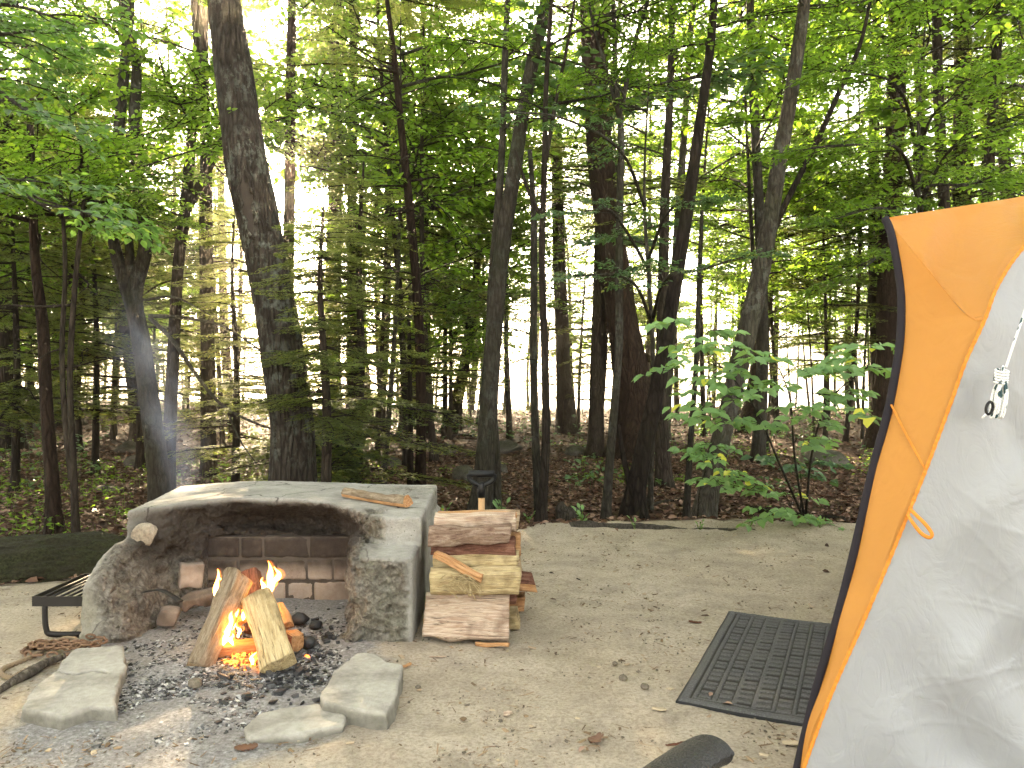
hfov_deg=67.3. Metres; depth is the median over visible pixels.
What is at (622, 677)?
pebble
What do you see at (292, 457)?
leaning maple
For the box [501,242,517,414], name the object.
straight tree
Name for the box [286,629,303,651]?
split log
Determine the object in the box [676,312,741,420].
hemlock
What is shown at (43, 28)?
beech tree
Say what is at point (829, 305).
straight tree
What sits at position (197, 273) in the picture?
pine
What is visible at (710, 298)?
straight tree
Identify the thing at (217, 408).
hemlock
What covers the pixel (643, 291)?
maple
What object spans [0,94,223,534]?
young tree
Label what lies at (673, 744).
bark chip
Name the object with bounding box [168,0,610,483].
maple
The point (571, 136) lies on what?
straight tree
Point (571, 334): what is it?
maple
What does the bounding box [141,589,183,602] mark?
iron strap
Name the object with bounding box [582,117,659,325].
straight tree
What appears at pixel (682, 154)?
maple
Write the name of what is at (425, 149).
straight tree
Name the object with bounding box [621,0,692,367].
pine
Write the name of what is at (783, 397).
lake water
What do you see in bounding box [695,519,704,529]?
seedling
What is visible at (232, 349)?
hemlock
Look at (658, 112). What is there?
maple
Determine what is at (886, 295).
pine
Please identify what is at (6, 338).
hemlock
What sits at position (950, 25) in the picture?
maple
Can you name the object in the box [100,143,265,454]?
hemlock
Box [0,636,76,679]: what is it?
stick
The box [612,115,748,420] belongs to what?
maple
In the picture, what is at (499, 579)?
firewood
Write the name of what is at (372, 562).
stone fireplace
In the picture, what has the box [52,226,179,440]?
hemlock
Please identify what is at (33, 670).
stick
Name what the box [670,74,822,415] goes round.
maple
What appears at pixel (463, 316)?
maple
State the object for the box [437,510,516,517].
firewood
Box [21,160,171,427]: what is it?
hemlock
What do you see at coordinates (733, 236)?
straight tree
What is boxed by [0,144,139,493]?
young hemlock
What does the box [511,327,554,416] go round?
hemlock
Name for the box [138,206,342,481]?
young hemlock
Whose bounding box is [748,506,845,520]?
fallen branch
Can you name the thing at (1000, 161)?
pine
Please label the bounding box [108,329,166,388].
hemlock
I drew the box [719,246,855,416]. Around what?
maple
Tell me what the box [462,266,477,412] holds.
pine
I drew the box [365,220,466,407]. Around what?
hemlock
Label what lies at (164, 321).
young tree
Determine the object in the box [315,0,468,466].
young hemlock
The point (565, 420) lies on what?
hemlock
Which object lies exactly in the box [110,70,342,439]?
hemlock
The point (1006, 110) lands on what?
straight tree
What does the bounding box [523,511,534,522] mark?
seedling
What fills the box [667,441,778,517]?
leafy sapling
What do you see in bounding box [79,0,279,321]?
straight tree
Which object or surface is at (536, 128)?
maple
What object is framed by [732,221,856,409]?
maple
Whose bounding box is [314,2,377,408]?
pine
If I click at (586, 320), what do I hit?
young tree
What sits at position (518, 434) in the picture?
leaf litter
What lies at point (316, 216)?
maple
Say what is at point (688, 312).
young tree
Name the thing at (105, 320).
maple
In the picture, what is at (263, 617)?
split log
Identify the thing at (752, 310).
leaning tree
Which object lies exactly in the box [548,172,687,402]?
hemlock
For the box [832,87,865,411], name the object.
pine
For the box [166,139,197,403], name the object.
pine
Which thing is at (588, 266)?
straight tree
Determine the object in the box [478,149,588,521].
slim tree
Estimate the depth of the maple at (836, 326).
27.83 m
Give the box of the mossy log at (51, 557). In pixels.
[0,531,125,583]
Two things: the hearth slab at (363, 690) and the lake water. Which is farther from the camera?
the lake water
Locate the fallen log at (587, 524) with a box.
[569,520,736,530]
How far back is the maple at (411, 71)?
14.79 m
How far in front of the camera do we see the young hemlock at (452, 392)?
14.97 m
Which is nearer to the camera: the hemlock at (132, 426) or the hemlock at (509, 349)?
the hemlock at (132, 426)
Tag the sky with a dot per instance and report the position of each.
(817, 382)
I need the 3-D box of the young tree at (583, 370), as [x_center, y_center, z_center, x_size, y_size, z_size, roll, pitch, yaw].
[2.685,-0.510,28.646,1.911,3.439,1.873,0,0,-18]
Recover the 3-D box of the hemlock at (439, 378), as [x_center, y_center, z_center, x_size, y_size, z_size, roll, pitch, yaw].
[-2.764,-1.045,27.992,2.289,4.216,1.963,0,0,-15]
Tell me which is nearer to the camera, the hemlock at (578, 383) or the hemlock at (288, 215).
the hemlock at (288, 215)
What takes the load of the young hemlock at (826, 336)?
on the ground
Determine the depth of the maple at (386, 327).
17.41 m
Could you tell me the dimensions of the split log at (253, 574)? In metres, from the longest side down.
0.307 x 0.105 x 0.088 m
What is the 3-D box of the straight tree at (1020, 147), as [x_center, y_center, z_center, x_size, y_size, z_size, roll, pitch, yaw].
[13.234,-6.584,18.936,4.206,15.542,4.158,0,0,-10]
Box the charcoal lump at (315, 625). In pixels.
[309,620,322,629]
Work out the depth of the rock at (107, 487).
9.08 m
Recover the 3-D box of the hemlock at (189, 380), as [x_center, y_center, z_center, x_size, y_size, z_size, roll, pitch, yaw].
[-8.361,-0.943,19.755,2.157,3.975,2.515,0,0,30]
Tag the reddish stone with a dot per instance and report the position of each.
(193, 683)
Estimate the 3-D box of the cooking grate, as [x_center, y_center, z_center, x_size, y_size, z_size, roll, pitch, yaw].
[-2.070,1.062,3.715,0.230,0.189,0.430,0,0,0]
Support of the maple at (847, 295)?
on the ground
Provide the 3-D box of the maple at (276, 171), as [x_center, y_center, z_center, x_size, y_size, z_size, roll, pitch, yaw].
[-2.586,-1.942,13.586,4.982,6.301,4.352,0,0,-12]
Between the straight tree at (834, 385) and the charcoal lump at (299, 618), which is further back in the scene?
the straight tree at (834, 385)
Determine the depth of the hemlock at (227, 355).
17.47 m
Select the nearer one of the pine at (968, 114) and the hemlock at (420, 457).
the hemlock at (420, 457)
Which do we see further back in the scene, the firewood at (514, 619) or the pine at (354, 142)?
the pine at (354, 142)
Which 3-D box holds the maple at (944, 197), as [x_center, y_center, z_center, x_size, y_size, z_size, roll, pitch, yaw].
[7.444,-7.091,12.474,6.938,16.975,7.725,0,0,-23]
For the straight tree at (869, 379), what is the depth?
28.06 m
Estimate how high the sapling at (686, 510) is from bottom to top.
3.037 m
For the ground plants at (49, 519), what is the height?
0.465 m
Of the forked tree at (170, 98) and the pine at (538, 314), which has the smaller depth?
the forked tree at (170, 98)
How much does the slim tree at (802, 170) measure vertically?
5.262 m
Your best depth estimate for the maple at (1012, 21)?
12.53 m
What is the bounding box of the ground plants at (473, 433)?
[0,398,870,492]
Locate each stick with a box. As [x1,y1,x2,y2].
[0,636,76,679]
[0,653,65,693]
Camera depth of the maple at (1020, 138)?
18.24 m
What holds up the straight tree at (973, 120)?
on the ground
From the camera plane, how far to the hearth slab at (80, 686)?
2.73 m
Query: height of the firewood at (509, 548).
0.090 m
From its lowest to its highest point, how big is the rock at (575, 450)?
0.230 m
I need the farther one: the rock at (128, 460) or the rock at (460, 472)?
the rock at (128, 460)
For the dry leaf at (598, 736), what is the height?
0.016 m
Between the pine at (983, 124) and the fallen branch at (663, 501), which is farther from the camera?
the pine at (983, 124)
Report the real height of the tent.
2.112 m
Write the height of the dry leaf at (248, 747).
0.009 m
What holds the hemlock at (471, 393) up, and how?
on the ground
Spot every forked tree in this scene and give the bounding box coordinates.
[18,0,392,489]
[38,0,269,501]
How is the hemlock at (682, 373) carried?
on the ground
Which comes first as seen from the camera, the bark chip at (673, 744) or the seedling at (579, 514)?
the bark chip at (673, 744)
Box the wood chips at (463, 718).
[2,519,851,767]
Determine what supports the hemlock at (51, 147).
on the ground
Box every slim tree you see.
[406,0,704,521]
[422,0,664,508]
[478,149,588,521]
[532,0,735,520]
[777,0,974,229]
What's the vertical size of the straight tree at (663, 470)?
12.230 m
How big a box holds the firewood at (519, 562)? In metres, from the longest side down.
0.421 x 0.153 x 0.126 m
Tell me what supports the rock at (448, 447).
on the ground
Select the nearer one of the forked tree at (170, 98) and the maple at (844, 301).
the forked tree at (170, 98)
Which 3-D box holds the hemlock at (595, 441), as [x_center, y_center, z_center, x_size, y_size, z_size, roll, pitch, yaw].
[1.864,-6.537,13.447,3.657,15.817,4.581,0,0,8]
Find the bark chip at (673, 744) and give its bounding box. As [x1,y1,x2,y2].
[665,741,682,745]
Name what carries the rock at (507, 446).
on the ground
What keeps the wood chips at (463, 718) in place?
on the ground
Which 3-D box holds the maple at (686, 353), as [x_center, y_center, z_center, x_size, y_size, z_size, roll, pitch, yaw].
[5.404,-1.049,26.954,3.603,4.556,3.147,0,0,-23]
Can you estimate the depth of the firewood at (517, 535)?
3.74 m
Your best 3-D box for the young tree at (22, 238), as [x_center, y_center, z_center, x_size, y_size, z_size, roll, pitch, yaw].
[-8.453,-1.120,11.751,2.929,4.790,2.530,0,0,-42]
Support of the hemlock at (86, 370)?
on the ground
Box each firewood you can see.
[422,592,509,641]
[428,523,511,546]
[429,565,521,600]
[430,536,515,555]
[432,551,482,582]
[433,550,519,567]
[434,512,516,531]
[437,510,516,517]
[489,509,519,528]
[496,594,516,603]
[509,606,519,629]
[510,592,524,611]
[511,532,520,556]
[517,557,522,572]
[519,571,537,592]
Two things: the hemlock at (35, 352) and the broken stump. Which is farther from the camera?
the hemlock at (35, 352)
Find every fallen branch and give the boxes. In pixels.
[8,429,117,451]
[440,434,475,437]
[654,496,695,505]
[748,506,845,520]
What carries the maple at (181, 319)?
on the ground
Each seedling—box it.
[492,497,510,508]
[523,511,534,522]
[571,503,588,520]
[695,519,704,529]
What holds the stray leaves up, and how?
on the ground
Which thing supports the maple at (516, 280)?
on the ground
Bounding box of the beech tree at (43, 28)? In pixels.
[0,0,170,255]
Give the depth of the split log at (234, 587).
3.16 m
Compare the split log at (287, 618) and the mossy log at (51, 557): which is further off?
the mossy log at (51, 557)
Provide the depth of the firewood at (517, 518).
3.86 m
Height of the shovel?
0.735 m
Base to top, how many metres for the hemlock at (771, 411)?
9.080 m
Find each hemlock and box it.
[0,5,258,469]
[0,84,189,452]
[0,90,174,451]
[0,138,193,475]
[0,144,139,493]
[1,4,231,417]
[16,92,126,437]
[19,1,163,386]
[20,239,85,417]
[20,301,124,396]
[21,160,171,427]
[21,233,102,388]
[26,209,237,441]
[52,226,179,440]
[87,326,113,385]
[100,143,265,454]
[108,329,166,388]
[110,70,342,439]
[122,266,199,398]
[134,0,317,429]
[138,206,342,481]
[155,303,200,409]
[157,276,242,421]
[161,225,255,409]
[187,257,254,403]
[202,161,506,493]
[213,0,343,362]
[215,197,427,481]
[216,280,260,400]
[252,0,518,484]
[296,0,516,461]
[300,148,406,424]
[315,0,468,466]
[339,101,540,435]
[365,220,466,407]
[392,220,524,439]
[413,238,530,430]
[431,329,467,410]
[432,352,448,400]
[454,366,480,405]
[478,191,526,412]
[483,125,661,434]
[502,3,714,402]
[511,214,610,431]
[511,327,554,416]
[521,136,592,416]
[528,0,722,458]
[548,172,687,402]
[673,342,689,399]
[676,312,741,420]
[683,206,736,406]
[683,301,728,399]
[714,140,778,335]
[755,171,896,437]
[769,219,803,414]
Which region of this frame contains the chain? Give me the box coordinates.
[20,633,107,657]
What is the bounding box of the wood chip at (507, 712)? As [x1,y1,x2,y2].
[503,710,512,715]
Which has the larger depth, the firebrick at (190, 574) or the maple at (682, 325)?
the maple at (682, 325)
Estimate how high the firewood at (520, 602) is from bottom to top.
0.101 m
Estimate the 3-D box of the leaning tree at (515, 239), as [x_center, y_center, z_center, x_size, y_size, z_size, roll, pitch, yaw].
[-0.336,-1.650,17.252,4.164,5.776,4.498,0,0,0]
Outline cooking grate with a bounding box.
[32,573,90,637]
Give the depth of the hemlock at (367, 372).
18.89 m
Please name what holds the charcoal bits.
on the ground
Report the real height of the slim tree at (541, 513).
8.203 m
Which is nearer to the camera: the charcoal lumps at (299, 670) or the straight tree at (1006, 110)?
the charcoal lumps at (299, 670)
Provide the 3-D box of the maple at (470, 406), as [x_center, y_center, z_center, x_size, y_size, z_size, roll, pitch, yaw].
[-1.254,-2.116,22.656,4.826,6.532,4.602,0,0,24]
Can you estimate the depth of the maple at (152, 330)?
17.41 m
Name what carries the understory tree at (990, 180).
on the ground
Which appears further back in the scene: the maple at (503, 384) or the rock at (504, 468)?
the maple at (503, 384)
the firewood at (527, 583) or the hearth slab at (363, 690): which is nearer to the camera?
the hearth slab at (363, 690)
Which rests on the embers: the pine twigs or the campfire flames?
the campfire flames
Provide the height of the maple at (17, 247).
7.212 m
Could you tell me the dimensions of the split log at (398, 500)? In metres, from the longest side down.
0.517 x 0.070 x 0.062 m
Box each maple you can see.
[0,0,130,280]
[0,0,150,136]
[0,0,186,376]
[1,0,283,435]
[2,77,168,367]
[35,89,237,365]
[101,205,196,415]
[119,285,193,371]
[158,287,218,371]
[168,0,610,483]
[182,268,258,377]
[207,0,317,481]
[208,0,551,455]
[219,66,513,445]
[245,1,436,420]
[249,0,580,436]
[260,0,540,429]
[327,197,480,375]
[343,3,615,343]
[357,0,523,428]
[358,142,451,412]
[369,15,626,438]
[391,240,513,376]
[403,210,538,419]
[434,245,538,423]
[488,250,592,390]
[521,234,591,354]
[551,0,830,436]
[563,108,690,369]
[579,0,838,440]
[589,246,695,373]
[591,273,705,371]
[606,0,970,463]
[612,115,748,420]
[628,71,930,434]
[635,0,893,451]
[637,300,711,389]
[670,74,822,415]
[674,142,852,420]
[684,224,773,359]
[687,189,866,420]
[715,0,989,441]
[717,0,1023,210]
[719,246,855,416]
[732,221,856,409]
[769,0,1023,209]
[779,0,1023,219]
[789,234,869,423]
[794,268,866,378]
[798,56,914,412]
[808,191,903,353]
[855,91,1009,296]
[875,0,1023,104]
[974,98,1023,202]
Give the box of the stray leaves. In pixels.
[0,525,833,751]
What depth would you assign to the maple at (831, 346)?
20.10 m
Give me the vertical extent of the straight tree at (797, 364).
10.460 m
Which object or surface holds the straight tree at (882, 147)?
on the ground
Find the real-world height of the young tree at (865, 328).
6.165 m
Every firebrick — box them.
[156,605,180,626]
[177,562,204,588]
[180,587,213,611]
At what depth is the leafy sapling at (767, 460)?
6.99 m
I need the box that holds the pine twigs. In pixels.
[0,518,843,767]
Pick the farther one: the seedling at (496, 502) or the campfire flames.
the seedling at (496, 502)
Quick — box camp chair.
[643,734,734,767]
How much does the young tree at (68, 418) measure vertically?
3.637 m
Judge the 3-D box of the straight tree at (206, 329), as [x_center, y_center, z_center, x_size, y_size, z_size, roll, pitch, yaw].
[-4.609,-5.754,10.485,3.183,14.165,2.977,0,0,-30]
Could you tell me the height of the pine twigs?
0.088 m
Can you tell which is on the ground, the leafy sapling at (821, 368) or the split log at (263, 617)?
the leafy sapling at (821, 368)
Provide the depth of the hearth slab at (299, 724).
2.53 m
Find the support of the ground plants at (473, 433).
on the ground
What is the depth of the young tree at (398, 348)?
22.40 m
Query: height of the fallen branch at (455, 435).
0.080 m
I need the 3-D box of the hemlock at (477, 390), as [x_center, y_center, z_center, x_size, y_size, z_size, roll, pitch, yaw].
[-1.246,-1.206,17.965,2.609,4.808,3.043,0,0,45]
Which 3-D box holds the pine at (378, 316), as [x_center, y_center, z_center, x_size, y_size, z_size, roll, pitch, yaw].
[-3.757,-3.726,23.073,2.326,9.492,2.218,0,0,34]
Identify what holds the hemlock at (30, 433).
on the ground
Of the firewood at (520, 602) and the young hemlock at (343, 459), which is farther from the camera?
the young hemlock at (343, 459)
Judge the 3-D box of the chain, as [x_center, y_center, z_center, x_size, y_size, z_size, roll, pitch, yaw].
[-1.912,1.120,3.279,0.343,0.058,0.195,0,0,0]
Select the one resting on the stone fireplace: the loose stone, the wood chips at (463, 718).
the loose stone
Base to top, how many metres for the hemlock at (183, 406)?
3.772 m
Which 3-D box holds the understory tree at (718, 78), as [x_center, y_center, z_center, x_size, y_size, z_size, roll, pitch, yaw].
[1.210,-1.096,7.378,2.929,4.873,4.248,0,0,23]
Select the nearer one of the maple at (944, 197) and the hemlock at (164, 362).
the maple at (944, 197)
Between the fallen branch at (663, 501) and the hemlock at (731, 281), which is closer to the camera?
the fallen branch at (663, 501)
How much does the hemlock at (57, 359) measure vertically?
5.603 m
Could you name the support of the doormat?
on the ground
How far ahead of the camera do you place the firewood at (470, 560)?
3.54 m
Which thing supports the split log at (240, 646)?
on the ground
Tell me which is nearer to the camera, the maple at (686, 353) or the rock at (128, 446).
the rock at (128, 446)
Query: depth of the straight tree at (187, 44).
23.46 m
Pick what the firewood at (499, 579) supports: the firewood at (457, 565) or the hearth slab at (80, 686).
the firewood at (457, 565)
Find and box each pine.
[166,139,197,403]
[183,141,230,370]
[300,0,398,438]
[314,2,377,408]
[359,142,404,379]
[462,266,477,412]
[488,0,687,460]
[517,130,551,412]
[517,220,529,408]
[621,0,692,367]
[770,1,1018,448]
[811,8,951,409]
[824,0,1023,207]
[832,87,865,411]
[867,0,1020,204]
[872,0,1023,212]
[935,24,1023,199]
[936,16,1020,201]
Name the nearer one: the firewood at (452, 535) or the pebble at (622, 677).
the pebble at (622, 677)
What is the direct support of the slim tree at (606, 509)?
on the ground
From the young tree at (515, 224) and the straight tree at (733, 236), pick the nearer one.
the young tree at (515, 224)
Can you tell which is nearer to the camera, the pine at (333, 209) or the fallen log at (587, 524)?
the fallen log at (587, 524)
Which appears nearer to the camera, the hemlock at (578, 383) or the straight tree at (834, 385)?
the hemlock at (578, 383)
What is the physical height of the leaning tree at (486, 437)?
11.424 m
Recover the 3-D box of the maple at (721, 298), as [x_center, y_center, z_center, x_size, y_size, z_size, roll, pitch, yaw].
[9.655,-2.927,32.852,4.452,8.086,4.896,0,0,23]
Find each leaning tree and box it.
[433,163,586,433]
[466,0,548,509]
[617,0,860,519]
[689,0,810,518]
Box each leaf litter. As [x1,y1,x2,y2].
[0,448,870,584]
[28,402,871,459]
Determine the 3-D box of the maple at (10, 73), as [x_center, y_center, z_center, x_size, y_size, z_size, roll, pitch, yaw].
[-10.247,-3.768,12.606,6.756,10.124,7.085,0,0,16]
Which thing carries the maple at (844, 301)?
on the ground
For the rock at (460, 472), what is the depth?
10.29 m
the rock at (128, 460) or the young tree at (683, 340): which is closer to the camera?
the rock at (128, 460)
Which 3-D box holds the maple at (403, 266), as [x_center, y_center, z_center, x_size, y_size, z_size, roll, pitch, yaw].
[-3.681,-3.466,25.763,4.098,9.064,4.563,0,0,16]
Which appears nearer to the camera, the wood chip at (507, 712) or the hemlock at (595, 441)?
the wood chip at (507, 712)
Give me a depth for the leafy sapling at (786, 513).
5.92 m
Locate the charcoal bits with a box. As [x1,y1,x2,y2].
[87,602,350,752]
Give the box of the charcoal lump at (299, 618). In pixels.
[292,612,309,625]
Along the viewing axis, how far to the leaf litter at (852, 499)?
9.29 m
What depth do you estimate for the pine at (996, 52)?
12.97 m
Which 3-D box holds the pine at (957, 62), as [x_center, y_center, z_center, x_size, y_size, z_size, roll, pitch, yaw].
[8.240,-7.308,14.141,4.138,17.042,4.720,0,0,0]
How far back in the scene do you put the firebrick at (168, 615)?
3.58 m
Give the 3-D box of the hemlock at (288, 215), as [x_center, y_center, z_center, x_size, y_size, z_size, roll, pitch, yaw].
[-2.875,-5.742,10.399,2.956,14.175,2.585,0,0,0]
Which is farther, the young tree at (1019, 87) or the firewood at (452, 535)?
the young tree at (1019, 87)
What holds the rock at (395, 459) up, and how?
on the ground
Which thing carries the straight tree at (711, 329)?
on the ground
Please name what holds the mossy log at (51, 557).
on the ground
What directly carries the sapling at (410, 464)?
on the ground
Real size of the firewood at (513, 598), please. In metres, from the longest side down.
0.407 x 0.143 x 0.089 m
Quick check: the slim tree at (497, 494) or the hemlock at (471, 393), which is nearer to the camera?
the slim tree at (497, 494)
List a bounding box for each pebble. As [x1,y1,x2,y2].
[619,674,627,680]
[640,683,648,689]
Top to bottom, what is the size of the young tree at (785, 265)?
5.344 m
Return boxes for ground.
[0,400,872,767]
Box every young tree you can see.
[0,70,237,532]
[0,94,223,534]
[0,217,61,327]
[144,196,254,351]
[148,265,215,357]
[368,277,441,417]
[415,145,591,441]
[471,331,510,378]
[546,293,592,370]
[573,330,590,413]
[574,332,610,385]
[655,304,715,407]
[677,305,730,369]
[714,171,891,436]
[774,163,951,438]
[894,0,1023,215]
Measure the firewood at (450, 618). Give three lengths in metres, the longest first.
0.387 x 0.236 x 0.051 m
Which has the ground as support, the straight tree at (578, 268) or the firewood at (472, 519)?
the straight tree at (578, 268)
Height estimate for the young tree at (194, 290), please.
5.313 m
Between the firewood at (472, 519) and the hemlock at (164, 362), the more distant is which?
the hemlock at (164, 362)
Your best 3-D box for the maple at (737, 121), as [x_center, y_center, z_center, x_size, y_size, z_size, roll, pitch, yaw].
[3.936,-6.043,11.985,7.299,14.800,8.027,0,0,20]
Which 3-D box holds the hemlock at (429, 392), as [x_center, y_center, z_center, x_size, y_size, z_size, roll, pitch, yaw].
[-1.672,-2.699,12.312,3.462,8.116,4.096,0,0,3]
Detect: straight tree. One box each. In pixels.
[41,0,237,478]
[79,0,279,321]
[153,1,256,317]
[296,5,535,437]
[499,0,706,263]
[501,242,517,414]
[518,170,593,425]
[569,92,679,357]
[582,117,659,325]
[584,0,881,487]
[651,86,865,432]
[671,131,743,419]
[691,222,730,407]
[714,200,746,342]
[777,226,808,408]
[792,107,867,419]
[819,146,905,421]
[820,165,865,411]
[853,49,915,326]
[861,153,870,411]
[880,10,1021,210]
[973,43,1021,170]
[976,123,1023,158]
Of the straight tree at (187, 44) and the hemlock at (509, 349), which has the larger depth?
the hemlock at (509, 349)
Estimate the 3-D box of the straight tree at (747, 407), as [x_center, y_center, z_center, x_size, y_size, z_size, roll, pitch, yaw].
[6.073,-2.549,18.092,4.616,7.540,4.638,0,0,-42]
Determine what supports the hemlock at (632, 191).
on the ground
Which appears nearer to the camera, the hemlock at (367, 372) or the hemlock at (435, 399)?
the hemlock at (367, 372)
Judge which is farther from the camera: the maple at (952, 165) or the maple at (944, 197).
the maple at (952, 165)
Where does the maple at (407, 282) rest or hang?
on the ground
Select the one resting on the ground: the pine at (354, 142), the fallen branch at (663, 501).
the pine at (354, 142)
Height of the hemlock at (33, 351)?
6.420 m
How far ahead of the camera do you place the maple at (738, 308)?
22.46 m
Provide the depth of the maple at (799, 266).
13.27 m
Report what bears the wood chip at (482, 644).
on the ground
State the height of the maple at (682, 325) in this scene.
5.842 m
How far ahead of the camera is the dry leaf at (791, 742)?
2.45 m
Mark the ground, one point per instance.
(420, 724)
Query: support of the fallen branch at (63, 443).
on the ground
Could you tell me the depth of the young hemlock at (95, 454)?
10.47 m
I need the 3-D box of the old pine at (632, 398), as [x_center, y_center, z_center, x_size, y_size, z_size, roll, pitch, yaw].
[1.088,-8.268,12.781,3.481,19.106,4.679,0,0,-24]
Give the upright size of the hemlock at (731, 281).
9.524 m
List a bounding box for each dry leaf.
[234,742,257,750]
[588,732,603,742]
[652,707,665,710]
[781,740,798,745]
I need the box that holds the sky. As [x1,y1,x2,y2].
[0,0,1023,386]
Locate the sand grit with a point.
(315, 743)
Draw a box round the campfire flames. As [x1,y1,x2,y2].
[213,565,280,663]
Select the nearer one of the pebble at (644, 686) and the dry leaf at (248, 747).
the dry leaf at (248, 747)
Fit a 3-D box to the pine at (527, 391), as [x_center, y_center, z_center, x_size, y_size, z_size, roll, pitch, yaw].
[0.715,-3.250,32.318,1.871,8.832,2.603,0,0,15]
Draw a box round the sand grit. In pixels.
[0,520,848,767]
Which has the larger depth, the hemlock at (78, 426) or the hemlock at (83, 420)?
the hemlock at (83, 420)
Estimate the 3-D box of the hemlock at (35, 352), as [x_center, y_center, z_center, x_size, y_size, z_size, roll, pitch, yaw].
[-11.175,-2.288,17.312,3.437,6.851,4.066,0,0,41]
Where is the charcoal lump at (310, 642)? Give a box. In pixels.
[303,636,316,649]
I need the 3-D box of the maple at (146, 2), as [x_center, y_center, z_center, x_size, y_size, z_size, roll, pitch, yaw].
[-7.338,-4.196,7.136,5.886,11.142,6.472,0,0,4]
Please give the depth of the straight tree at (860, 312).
21.62 m
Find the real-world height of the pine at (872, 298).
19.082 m
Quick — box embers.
[221,651,308,670]
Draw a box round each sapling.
[384,320,470,484]
[632,315,894,514]
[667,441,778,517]
[682,210,703,518]
[735,483,844,531]
[740,454,854,507]
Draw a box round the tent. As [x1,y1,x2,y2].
[793,196,1023,767]
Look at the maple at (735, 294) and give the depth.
19.75 m
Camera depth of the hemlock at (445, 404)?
15.47 m
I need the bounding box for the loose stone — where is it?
[131,523,157,545]
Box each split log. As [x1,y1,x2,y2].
[186,567,252,666]
[218,638,256,658]
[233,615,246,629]
[241,567,262,634]
[241,587,296,673]
[277,602,293,628]
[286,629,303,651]
[341,487,412,506]
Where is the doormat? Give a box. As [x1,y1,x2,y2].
[676,611,830,726]
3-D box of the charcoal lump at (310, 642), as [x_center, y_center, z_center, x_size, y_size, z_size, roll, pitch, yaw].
[-0.872,1.103,3.282,0.077,0.058,0.084,0,0,0]
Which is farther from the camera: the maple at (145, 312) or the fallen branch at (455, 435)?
the maple at (145, 312)
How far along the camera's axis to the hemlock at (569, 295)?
23.04 m
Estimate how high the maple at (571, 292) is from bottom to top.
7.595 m
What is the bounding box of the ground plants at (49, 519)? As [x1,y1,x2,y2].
[0,434,873,536]
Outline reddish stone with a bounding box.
[188,678,201,688]
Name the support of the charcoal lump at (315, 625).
on the ground
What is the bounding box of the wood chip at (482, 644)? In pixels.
[475,641,509,646]
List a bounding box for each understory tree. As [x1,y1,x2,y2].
[454,1,805,509]
[744,0,1023,300]
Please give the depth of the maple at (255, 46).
18.62 m
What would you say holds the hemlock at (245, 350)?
on the ground
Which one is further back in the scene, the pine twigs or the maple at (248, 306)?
the maple at (248, 306)
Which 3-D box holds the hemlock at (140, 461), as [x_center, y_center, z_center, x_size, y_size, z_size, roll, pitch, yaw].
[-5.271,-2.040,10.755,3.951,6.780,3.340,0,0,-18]
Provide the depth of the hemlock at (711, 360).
27.48 m
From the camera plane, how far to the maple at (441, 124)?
11.88 m
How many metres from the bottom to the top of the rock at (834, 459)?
0.352 m
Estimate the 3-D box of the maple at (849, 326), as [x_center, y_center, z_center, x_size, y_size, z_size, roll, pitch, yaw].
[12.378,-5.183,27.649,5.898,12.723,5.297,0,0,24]
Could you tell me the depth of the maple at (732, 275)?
16.76 m
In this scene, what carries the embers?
on the ground
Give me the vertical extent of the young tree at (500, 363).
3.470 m
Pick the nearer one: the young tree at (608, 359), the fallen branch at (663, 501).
the fallen branch at (663, 501)
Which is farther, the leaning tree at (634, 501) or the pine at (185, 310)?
the pine at (185, 310)
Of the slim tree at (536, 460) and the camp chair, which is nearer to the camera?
the camp chair
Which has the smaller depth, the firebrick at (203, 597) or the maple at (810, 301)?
the firebrick at (203, 597)
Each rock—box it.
[24,420,40,428]
[95,484,121,492]
[113,441,135,452]
[123,455,134,467]
[380,457,401,467]
[437,443,458,453]
[452,465,473,480]
[499,439,522,453]
[501,462,507,472]
[564,445,584,455]
[798,449,848,467]
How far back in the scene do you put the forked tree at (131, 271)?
7.54 m
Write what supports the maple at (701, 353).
on the ground
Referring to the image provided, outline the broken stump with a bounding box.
[555,501,584,520]
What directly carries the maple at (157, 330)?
on the ground
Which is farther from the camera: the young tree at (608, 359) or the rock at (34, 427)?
the young tree at (608, 359)
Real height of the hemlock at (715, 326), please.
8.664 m
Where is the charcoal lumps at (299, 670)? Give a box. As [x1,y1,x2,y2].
[214,617,362,724]
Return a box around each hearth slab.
[20,646,127,730]
[243,704,347,743]
[320,653,402,729]
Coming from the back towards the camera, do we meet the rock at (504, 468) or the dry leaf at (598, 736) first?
the rock at (504, 468)
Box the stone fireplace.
[79,481,439,642]
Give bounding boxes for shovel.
[466,470,496,509]
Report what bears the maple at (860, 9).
on the ground
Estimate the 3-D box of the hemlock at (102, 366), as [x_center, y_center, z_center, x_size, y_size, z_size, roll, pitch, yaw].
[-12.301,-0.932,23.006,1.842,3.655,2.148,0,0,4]
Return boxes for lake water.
[100,387,868,409]

